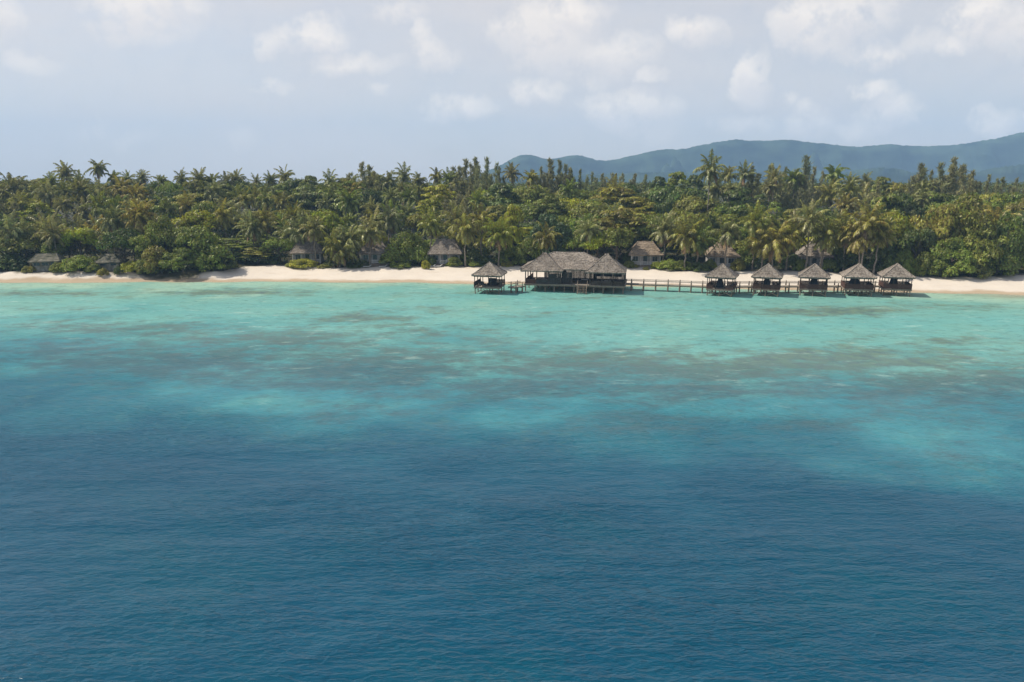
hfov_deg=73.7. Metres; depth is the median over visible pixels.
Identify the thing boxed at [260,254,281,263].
broadleaf tree
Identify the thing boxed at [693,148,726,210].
coconut palm
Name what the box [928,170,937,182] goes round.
casuarina tree
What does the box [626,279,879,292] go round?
timber walkway
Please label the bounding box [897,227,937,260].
broadleaf tree
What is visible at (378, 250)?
beach bungalow
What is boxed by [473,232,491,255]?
coconut palm
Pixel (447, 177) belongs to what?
coconut palm
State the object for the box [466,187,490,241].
coconut palm
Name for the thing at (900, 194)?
broadleaf tree
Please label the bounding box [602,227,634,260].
broadleaf tree
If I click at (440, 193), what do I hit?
broadleaf tree
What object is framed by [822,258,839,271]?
beach shrub
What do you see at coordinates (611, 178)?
casuarina tree
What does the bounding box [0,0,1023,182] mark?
sky
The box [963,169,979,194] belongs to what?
casuarina tree
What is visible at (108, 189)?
broadleaf tree
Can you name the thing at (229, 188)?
broadleaf tree
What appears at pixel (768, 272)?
stilt gazebo
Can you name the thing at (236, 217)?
coconut palm
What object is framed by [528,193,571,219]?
broadleaf tree
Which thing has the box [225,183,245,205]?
coconut palm
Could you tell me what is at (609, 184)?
coconut palm
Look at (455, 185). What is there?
casuarina tree
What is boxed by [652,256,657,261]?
window
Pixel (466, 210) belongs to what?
casuarina tree
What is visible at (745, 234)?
broadleaf tree
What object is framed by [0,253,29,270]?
broadleaf tree
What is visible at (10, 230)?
coconut palm
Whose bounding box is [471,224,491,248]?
broadleaf tree
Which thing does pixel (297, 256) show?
window
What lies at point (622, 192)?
broadleaf tree
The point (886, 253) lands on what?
broadleaf tree
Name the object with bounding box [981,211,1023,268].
broadleaf tree
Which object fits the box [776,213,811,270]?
coconut palm
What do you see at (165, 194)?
broadleaf tree
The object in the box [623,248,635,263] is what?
broadleaf tree
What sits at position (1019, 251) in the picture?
broadleaf tree
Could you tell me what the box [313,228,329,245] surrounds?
broadleaf tree
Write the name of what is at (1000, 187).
casuarina tree
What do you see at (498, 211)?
broadleaf tree
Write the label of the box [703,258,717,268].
beach shrub
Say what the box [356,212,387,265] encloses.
coconut palm
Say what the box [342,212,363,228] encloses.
coconut palm
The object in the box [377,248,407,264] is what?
broadleaf tree
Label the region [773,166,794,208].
casuarina tree
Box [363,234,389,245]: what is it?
broadleaf tree
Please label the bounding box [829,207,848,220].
coconut palm
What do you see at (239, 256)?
broadleaf tree
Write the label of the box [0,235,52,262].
broadleaf tree
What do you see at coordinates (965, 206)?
broadleaf tree
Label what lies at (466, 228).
coconut palm
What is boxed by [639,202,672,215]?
broadleaf tree
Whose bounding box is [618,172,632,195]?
casuarina tree
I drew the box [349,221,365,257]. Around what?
coconut palm
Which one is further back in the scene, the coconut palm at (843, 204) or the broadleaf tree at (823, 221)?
the coconut palm at (843, 204)
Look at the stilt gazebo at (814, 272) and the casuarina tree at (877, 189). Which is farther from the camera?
the casuarina tree at (877, 189)
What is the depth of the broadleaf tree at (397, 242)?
169.34 m
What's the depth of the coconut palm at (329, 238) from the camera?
164.27 m
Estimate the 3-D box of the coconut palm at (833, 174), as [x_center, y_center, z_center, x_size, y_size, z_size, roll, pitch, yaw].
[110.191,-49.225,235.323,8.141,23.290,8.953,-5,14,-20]
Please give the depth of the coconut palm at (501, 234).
164.70 m
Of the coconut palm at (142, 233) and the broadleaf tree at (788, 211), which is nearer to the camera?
the coconut palm at (142, 233)
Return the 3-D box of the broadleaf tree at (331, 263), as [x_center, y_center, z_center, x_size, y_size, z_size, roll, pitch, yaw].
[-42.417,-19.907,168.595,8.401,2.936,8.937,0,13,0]
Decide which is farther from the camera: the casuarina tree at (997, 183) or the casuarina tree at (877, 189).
the casuarina tree at (997, 183)
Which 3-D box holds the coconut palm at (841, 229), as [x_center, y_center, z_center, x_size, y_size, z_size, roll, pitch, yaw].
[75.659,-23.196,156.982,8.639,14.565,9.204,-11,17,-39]
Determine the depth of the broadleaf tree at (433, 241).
178.70 m
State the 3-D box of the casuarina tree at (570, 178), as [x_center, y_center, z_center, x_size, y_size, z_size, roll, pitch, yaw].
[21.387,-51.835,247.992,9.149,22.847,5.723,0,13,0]
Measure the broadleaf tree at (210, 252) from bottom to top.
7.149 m
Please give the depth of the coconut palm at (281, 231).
188.79 m
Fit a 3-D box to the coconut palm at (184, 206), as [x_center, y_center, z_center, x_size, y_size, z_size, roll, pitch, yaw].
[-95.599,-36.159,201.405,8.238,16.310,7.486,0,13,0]
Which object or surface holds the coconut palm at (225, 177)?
on the ground
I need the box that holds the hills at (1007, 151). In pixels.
[443,132,1023,182]
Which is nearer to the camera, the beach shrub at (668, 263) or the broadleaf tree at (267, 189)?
the beach shrub at (668, 263)
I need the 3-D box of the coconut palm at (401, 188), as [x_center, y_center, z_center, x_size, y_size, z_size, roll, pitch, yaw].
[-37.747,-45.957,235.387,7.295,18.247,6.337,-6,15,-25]
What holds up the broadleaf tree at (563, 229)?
on the ground
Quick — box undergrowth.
[1,198,1012,275]
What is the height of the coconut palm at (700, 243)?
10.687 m
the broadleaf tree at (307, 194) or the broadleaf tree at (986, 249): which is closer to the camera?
the broadleaf tree at (986, 249)
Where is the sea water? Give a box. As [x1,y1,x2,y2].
[0,281,1023,681]
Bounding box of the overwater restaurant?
[520,251,626,294]
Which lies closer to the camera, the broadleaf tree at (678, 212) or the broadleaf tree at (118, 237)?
the broadleaf tree at (118, 237)
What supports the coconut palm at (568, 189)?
on the ground
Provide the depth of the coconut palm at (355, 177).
255.84 m
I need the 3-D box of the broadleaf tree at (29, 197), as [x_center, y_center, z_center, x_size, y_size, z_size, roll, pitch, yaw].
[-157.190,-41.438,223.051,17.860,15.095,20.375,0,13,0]
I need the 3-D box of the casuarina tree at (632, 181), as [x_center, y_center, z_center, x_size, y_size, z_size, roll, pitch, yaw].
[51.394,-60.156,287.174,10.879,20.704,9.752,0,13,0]
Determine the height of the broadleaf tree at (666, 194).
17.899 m
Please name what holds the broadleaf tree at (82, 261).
on the ground
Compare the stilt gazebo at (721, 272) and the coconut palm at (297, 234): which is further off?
the coconut palm at (297, 234)
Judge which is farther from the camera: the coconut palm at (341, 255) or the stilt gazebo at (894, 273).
the coconut palm at (341, 255)
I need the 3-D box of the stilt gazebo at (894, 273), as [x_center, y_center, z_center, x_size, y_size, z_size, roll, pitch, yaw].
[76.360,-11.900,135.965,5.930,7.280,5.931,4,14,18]
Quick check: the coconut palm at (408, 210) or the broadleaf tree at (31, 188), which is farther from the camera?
the broadleaf tree at (31, 188)
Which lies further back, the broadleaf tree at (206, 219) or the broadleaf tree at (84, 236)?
the broadleaf tree at (206, 219)
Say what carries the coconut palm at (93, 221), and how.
on the ground
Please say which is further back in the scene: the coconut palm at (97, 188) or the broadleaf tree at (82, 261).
the coconut palm at (97, 188)
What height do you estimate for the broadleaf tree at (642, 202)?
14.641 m
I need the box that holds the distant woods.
[59,180,1023,204]
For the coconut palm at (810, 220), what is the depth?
154.84 m
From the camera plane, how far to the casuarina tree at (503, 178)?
246.89 m
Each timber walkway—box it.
[508,280,524,293]
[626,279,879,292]
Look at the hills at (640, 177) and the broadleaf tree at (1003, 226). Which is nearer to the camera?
the broadleaf tree at (1003, 226)
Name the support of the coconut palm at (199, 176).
on the ground
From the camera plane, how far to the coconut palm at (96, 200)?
196.53 m
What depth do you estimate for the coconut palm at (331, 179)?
240.90 m
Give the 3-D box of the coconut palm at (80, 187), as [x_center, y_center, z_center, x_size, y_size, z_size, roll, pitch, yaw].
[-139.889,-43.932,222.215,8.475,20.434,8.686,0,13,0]
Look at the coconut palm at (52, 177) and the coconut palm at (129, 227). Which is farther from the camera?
the coconut palm at (52, 177)
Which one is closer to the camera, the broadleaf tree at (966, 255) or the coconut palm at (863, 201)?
the broadleaf tree at (966, 255)
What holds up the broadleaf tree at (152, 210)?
on the ground
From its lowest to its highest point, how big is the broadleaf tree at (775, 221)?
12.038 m
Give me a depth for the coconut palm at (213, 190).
220.06 m
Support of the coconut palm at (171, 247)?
on the ground
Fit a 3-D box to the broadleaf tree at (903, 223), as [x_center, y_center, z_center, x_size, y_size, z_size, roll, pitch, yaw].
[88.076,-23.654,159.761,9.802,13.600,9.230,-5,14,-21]
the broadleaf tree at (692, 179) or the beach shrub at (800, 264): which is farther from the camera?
the broadleaf tree at (692, 179)
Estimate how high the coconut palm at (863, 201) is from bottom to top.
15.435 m
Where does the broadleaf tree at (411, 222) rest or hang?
on the ground
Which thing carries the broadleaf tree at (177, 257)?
on the ground
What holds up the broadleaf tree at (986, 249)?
on the ground
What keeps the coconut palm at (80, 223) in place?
on the ground
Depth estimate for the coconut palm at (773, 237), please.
155.18 m
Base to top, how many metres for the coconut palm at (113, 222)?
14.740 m
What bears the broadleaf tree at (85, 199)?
on the ground
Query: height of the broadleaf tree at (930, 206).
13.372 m
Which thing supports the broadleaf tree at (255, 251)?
on the ground
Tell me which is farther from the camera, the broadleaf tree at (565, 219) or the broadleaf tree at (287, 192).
the broadleaf tree at (287, 192)
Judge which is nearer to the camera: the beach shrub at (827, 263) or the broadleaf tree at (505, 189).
the beach shrub at (827, 263)
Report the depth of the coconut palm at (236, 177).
238.78 m
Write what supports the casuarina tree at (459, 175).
on the ground
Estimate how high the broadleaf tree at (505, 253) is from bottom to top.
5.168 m
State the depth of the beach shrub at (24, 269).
156.92 m
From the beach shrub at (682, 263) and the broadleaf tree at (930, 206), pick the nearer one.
the beach shrub at (682, 263)
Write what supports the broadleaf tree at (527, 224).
on the ground
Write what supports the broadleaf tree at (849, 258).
on the ground
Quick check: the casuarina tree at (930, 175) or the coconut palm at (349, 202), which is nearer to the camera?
the coconut palm at (349, 202)
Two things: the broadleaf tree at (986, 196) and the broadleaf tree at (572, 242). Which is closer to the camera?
the broadleaf tree at (572, 242)
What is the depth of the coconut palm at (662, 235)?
162.84 m
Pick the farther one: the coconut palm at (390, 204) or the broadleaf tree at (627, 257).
the coconut palm at (390, 204)
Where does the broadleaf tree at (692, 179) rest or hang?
on the ground
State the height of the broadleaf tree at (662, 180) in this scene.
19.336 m
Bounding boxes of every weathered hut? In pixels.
[27,253,67,271]
[93,253,128,270]
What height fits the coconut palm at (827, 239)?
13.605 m
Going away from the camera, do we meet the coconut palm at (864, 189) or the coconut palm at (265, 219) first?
the coconut palm at (265, 219)
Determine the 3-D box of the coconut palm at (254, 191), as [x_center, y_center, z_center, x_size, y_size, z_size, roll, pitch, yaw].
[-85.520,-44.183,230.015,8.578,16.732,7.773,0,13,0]
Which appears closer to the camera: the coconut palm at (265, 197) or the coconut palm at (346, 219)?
the coconut palm at (346, 219)
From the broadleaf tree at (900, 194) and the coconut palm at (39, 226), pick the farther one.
the broadleaf tree at (900, 194)
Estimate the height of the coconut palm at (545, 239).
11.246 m
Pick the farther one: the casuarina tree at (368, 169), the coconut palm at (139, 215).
the casuarina tree at (368, 169)
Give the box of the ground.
[0,183,1023,295]
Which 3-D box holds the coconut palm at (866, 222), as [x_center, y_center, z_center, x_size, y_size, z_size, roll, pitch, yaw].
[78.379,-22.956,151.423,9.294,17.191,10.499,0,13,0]
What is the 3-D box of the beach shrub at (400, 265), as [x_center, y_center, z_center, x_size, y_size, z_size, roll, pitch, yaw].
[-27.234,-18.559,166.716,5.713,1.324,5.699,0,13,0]
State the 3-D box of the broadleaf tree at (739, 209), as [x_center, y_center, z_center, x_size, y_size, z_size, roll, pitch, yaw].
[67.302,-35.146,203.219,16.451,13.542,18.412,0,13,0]
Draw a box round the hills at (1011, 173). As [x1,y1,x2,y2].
[814,164,1023,186]
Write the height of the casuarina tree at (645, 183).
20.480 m
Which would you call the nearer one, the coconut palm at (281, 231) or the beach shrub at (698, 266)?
the beach shrub at (698, 266)
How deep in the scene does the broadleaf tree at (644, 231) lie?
173.72 m
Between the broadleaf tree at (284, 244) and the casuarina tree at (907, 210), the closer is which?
the broadleaf tree at (284, 244)
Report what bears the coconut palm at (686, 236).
on the ground
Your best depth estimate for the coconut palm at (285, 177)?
257.48 m
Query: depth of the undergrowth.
173.78 m
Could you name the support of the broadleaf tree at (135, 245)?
on the ground
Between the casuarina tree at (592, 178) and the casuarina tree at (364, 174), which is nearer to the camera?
the casuarina tree at (364, 174)
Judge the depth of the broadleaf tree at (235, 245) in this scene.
173.82 m
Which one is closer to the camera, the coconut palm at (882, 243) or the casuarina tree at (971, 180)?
the coconut palm at (882, 243)
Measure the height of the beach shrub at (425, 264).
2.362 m
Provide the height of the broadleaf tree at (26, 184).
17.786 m
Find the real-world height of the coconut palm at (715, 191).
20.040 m
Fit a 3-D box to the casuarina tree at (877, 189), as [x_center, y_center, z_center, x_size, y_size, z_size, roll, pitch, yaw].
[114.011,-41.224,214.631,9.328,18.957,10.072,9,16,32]
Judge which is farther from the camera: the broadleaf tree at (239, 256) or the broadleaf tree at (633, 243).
the broadleaf tree at (633, 243)
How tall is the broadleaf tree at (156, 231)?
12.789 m
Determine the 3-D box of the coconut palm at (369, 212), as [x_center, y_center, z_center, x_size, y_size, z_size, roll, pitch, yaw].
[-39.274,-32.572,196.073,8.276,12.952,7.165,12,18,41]
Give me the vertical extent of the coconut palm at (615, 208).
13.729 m
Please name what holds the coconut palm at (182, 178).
on the ground
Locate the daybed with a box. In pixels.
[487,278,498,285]
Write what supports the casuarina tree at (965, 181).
on the ground
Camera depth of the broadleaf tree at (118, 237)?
159.32 m
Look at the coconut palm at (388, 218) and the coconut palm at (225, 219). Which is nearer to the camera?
the coconut palm at (388, 218)
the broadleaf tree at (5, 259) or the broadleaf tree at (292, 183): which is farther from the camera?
the broadleaf tree at (292, 183)
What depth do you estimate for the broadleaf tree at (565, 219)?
191.23 m
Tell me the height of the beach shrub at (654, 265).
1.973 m
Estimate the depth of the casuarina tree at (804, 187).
231.57 m
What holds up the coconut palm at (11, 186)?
on the ground
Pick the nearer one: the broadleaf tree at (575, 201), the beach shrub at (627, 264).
the beach shrub at (627, 264)
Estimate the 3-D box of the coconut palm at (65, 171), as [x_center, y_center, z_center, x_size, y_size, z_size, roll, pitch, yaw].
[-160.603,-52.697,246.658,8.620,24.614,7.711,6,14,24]
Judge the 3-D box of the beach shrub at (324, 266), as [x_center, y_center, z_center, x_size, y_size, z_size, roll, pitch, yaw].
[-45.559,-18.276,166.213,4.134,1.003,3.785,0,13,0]
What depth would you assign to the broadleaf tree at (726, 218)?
185.39 m
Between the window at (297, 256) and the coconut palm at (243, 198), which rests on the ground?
the coconut palm at (243, 198)
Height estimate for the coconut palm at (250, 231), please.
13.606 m
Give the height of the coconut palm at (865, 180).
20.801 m
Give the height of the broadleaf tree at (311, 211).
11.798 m
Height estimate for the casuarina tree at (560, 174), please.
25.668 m
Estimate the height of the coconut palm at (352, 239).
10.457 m
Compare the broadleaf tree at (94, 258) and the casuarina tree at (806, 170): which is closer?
the broadleaf tree at (94, 258)
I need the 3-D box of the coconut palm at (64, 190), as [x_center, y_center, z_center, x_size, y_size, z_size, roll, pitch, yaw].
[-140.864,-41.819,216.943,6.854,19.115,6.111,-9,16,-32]
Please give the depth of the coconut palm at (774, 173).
231.40 m
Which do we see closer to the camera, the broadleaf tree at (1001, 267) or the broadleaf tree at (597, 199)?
the broadleaf tree at (1001, 267)
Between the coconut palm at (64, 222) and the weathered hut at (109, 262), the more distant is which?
the coconut palm at (64, 222)
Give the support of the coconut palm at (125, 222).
on the ground
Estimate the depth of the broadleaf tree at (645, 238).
178.53 m
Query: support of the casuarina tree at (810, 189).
on the ground
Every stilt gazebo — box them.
[471,261,506,293]
[704,263,738,296]
[751,263,783,296]
[798,263,830,296]
[839,263,877,296]
[877,263,915,296]
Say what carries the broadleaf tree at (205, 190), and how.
on the ground
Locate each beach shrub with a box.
[21,266,32,272]
[27,266,36,272]
[48,262,61,272]
[84,262,101,272]
[96,268,108,275]
[113,266,123,274]
[120,260,136,272]
[289,258,319,267]
[316,264,332,267]
[346,263,362,267]
[390,262,410,267]
[421,260,430,268]
[424,254,436,265]
[445,256,462,266]
[468,261,482,266]
[501,261,513,266]
[623,260,634,267]
[650,261,660,268]
[656,258,681,269]
[672,260,691,269]
[688,262,710,271]
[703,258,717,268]
[729,258,745,270]
[792,258,808,270]
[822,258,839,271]
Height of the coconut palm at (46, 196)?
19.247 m
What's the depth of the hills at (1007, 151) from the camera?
2579.82 m
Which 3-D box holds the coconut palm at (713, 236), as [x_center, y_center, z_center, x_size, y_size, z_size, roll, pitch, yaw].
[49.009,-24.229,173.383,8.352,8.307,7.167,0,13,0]
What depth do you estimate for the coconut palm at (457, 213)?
169.89 m
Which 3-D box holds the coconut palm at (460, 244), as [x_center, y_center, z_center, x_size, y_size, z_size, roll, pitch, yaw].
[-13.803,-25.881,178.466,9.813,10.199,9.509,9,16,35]
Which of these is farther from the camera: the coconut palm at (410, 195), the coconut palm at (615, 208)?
the coconut palm at (410, 195)
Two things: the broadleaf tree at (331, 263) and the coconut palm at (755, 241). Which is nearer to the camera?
the coconut palm at (755, 241)
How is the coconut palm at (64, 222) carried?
on the ground
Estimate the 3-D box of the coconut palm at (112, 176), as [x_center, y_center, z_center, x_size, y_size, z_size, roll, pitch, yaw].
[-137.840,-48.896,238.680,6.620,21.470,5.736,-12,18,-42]
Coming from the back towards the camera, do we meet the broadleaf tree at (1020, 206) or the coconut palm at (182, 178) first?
the coconut palm at (182, 178)
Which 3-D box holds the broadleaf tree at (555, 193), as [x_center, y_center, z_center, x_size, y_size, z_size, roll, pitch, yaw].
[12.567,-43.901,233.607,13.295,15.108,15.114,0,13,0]
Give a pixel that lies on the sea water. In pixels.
(258, 481)
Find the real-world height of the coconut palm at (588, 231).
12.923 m
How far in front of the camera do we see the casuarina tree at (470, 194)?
226.69 m
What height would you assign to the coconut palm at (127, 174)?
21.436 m
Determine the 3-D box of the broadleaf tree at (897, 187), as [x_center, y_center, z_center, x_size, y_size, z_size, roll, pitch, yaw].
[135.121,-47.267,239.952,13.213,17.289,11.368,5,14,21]
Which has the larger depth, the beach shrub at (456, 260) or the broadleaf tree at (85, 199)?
the broadleaf tree at (85, 199)
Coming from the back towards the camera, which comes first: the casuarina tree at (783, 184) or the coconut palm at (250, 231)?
the casuarina tree at (783, 184)
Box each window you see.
[295,254,300,259]
[363,255,368,259]
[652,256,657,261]
[728,258,733,263]
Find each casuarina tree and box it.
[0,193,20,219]
[260,186,278,214]
[345,161,381,216]
[354,164,383,212]
[440,193,471,221]
[448,178,469,210]
[449,158,482,187]
[452,165,467,195]
[455,156,492,191]
[457,181,480,214]
[472,156,499,214]
[493,166,505,189]
[530,157,570,193]
[534,166,553,193]
[551,159,573,192]
[562,167,577,195]
[573,169,588,191]
[586,171,599,191]
[589,173,611,191]
[599,172,621,191]
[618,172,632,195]
[628,173,643,192]
[639,174,650,191]
[739,165,762,202]
[752,162,789,213]
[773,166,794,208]
[776,182,797,219]
[792,155,817,204]
[794,180,825,208]
[796,166,825,208]
[865,181,887,209]
[904,163,928,198]
[904,203,917,224]
[917,162,964,196]
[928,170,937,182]
[930,156,970,196]
[958,163,974,193]
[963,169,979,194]
[974,174,999,194]
[995,177,1021,193]
[1002,177,1023,193]
[1009,187,1017,194]
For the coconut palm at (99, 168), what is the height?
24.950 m
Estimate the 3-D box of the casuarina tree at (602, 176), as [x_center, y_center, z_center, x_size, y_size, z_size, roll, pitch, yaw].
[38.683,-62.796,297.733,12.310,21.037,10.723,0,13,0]
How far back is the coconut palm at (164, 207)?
195.69 m
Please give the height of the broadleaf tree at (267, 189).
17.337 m
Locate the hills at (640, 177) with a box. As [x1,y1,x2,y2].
[493,171,818,184]
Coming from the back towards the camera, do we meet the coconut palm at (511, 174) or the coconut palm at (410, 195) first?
the coconut palm at (511, 174)
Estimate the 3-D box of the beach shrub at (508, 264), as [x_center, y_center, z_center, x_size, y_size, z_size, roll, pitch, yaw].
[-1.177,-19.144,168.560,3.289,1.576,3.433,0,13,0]
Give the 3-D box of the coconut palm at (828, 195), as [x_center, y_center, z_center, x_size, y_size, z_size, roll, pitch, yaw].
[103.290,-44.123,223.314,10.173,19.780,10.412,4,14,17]
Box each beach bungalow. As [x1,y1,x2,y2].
[289,239,324,264]
[357,241,389,265]
[427,239,462,265]
[627,241,663,266]
[704,242,740,268]
[795,241,833,269]
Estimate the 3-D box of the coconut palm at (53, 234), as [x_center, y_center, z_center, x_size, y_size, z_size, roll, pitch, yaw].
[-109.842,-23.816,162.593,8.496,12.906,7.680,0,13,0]
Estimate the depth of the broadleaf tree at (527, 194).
226.19 m
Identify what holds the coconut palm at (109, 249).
on the ground
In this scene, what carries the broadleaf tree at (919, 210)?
on the ground
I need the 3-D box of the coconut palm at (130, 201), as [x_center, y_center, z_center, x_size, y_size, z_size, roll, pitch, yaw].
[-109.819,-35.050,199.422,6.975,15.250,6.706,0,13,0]
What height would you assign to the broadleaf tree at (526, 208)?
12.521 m
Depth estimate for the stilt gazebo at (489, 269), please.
136.65 m
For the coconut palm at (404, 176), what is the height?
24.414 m
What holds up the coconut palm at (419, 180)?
on the ground
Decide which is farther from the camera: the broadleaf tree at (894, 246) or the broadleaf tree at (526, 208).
the broadleaf tree at (526, 208)
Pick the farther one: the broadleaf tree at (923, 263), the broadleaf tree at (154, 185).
the broadleaf tree at (154, 185)
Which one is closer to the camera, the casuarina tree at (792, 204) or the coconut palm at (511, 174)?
the casuarina tree at (792, 204)
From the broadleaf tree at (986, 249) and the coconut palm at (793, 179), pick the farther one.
the coconut palm at (793, 179)
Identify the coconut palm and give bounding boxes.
[0,172,33,197]
[0,209,32,255]
[4,189,35,210]
[13,216,36,257]
[26,206,69,232]
[27,217,65,242]
[31,178,59,205]
[32,214,73,250]
[37,171,61,188]
[51,192,75,221]
[52,160,77,180]
[53,179,75,218]
[54,223,85,257]
[58,217,71,227]
[64,167,93,183]
[64,175,93,202]
[66,196,94,223]
[66,211,91,249]
[74,222,101,255]
[78,190,114,219]
[82,214,103,251]
[84,177,114,202]
[87,159,110,178]
[87,218,119,253]
[95,204,136,255]
[100,194,128,216]
[105,170,122,185]
[106,175,133,199]
[117,183,150,204]
[118,192,157,231]
[119,169,135,180]
[120,194,143,207]
[120,199,150,225]
[120,223,140,260]
[131,169,151,186]
[134,228,155,239]
[147,184,159,197]
[150,175,170,184]
[151,195,179,220]
[158,220,182,251]
[173,167,190,187]
[175,190,198,215]
[188,167,212,185]
[202,172,221,226]
[203,179,230,236]
[205,197,239,248]
[213,195,245,235]
[214,171,235,189]
[220,207,247,241]
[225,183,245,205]
[227,168,248,184]
[232,209,271,260]
[234,188,254,210]
[245,185,270,208]
[249,173,262,209]
[249,203,282,249]
[255,189,274,209]
[262,170,279,186]
[268,191,294,212]
[272,214,288,250]
[273,164,294,183]
[273,220,292,247]
[278,200,309,243]
[282,211,309,244]
[298,211,326,262]
[315,194,333,211]
[317,227,342,267]
[318,168,340,187]
[324,230,358,267]
[333,188,362,214]
[335,224,365,263]
[341,174,359,180]
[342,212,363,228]
[343,179,364,223]
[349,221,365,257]
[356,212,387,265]
[359,195,381,216]
[360,207,382,230]
[375,203,406,245]
[378,170,399,190]
[380,198,409,237]
[381,184,402,236]
[391,161,420,224]
[392,181,412,230]
[395,184,418,232]
[397,199,420,228]
[403,171,427,230]
[408,183,427,229]
[416,206,448,248]
[428,167,444,220]
[437,225,479,253]
[438,166,457,187]
[439,199,473,243]
[447,211,484,266]
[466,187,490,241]
[468,202,497,254]
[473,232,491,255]
[479,216,517,266]
[501,162,522,186]
[520,170,539,220]
[531,221,562,251]
[558,176,580,198]
[573,214,602,252]
[596,173,624,199]
[601,202,623,249]
[646,210,682,259]
[666,212,707,270]
[683,225,719,267]
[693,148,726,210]
[702,177,728,201]
[710,218,742,264]
[718,165,738,202]
[722,179,738,200]
[730,159,757,186]
[735,200,775,269]
[742,224,781,267]
[753,221,803,265]
[759,175,783,211]
[763,163,788,213]
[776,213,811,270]
[779,168,805,200]
[782,209,801,225]
[787,198,829,268]
[803,213,844,266]
[811,227,841,267]
[813,175,842,207]
[819,164,850,185]
[822,208,856,270]
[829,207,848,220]
[830,191,859,220]
[832,177,862,203]
[839,221,881,262]
[841,171,861,190]
[841,198,894,264]
[849,182,875,218]
[853,192,871,213]
[854,171,876,189]
[870,216,899,274]
[910,186,934,206]
[911,180,937,197]
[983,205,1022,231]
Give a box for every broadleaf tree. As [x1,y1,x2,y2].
[0,217,28,253]
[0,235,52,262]
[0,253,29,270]
[3,191,56,210]
[9,202,62,224]
[19,180,36,213]
[26,181,59,216]
[31,178,56,212]
[40,241,68,254]
[56,180,77,224]
[57,227,100,254]
[57,255,93,271]
[61,182,95,226]
[73,182,115,207]
[82,256,98,268]
[94,227,140,265]
[115,179,140,204]
[122,234,158,252]
[128,205,173,224]
[134,258,158,273]
[135,214,190,261]
[135,245,171,271]
[141,181,160,200]
[149,189,202,210]
[154,180,186,192]
[158,247,210,271]
[167,225,221,267]
[169,193,207,225]
[171,208,219,231]
[178,179,213,201]
[184,240,234,271]
[188,183,224,203]
[190,200,226,231]
[211,256,238,269]
[217,238,256,251]
[219,182,233,203]
[229,180,263,210]
[230,211,281,243]
[235,254,256,262]
[239,233,277,246]
[239,246,273,262]
[248,183,271,207]
[259,237,295,262]
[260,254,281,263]
[268,183,295,205]
[270,187,313,210]
[275,179,302,198]
[277,208,318,223]
[281,178,307,193]
[289,210,319,232]
[290,183,331,210]
[294,189,333,211]
[298,175,321,210]
[308,208,346,254]
[309,189,355,217]
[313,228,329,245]
[315,181,343,202]
[324,256,354,265]
[328,179,357,202]
[331,180,366,220]
[351,258,369,265]
[355,188,400,212]
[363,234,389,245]
[371,179,400,208]
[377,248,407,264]
[384,230,428,260]
[389,182,417,229]
[404,213,441,238]
[404,243,429,264]
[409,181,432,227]
[415,197,446,238]
[416,184,456,236]
[419,239,435,246]
[432,221,451,238]
[445,181,468,199]
[457,253,468,264]
[466,250,481,262]
[471,189,515,213]
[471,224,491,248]
[475,256,496,264]
[482,183,522,217]
[483,205,506,221]
[493,245,525,264]
[497,202,548,222]
[504,204,525,246]
[511,184,549,221]
[513,235,544,264]
[516,221,541,237]
[516,226,541,243]
[526,213,578,252]
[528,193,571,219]
[531,190,566,207]
[533,214,578,228]
[557,197,583,215]
[559,234,589,251]
[562,199,612,217]
[567,189,602,199]
[570,212,606,253]
[576,198,615,225]
[582,233,612,256]
[589,186,640,228]
[593,208,650,259]
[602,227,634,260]
[608,183,647,202]
[608,199,638,223]
[611,196,656,223]
[614,236,641,249]
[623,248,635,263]
[635,213,674,246]
[636,236,670,248]
[638,191,647,197]
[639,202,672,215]
[646,176,670,189]
[647,183,694,207]
[659,229,689,259]
[664,208,692,250]
[665,171,692,190]
[667,243,696,257]
[671,188,710,213]
[673,195,721,214]
[674,212,713,257]
[684,174,707,193]
[693,212,720,228]
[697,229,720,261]
[710,213,743,238]
[711,200,766,220]
[720,187,769,209]
[732,237,752,250]
[733,226,752,239]
[736,244,757,267]
[744,214,783,234]
[754,201,787,220]
[777,208,802,221]
[778,254,804,269]
[782,232,807,256]
[791,207,834,235]
[811,215,845,235]
[823,241,852,268]
[837,248,866,268]
[862,193,903,215]
[866,243,897,270]
[870,176,890,195]
[871,234,910,252]
[875,210,913,247]
[881,181,913,197]
[881,192,926,217]
[883,191,925,208]
[889,249,916,274]
[897,203,971,258]
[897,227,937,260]
[911,251,940,276]
[919,201,953,219]
[920,191,997,263]
[925,190,953,218]
[927,236,978,275]
[927,257,956,276]
[931,194,977,203]
[948,225,1015,271]
[957,261,993,278]
[969,199,994,217]
[979,193,1013,202]
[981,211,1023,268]
[983,191,1023,212]
[983,250,1020,275]
[1001,197,1023,229]
[1006,236,1023,270]
[1014,210,1023,225]
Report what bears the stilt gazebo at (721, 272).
in the sea water
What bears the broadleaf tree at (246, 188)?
on the ground
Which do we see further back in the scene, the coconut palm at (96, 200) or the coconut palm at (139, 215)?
the coconut palm at (96, 200)
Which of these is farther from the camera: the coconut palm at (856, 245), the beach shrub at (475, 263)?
the beach shrub at (475, 263)
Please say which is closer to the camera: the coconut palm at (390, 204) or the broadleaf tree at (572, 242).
the broadleaf tree at (572, 242)

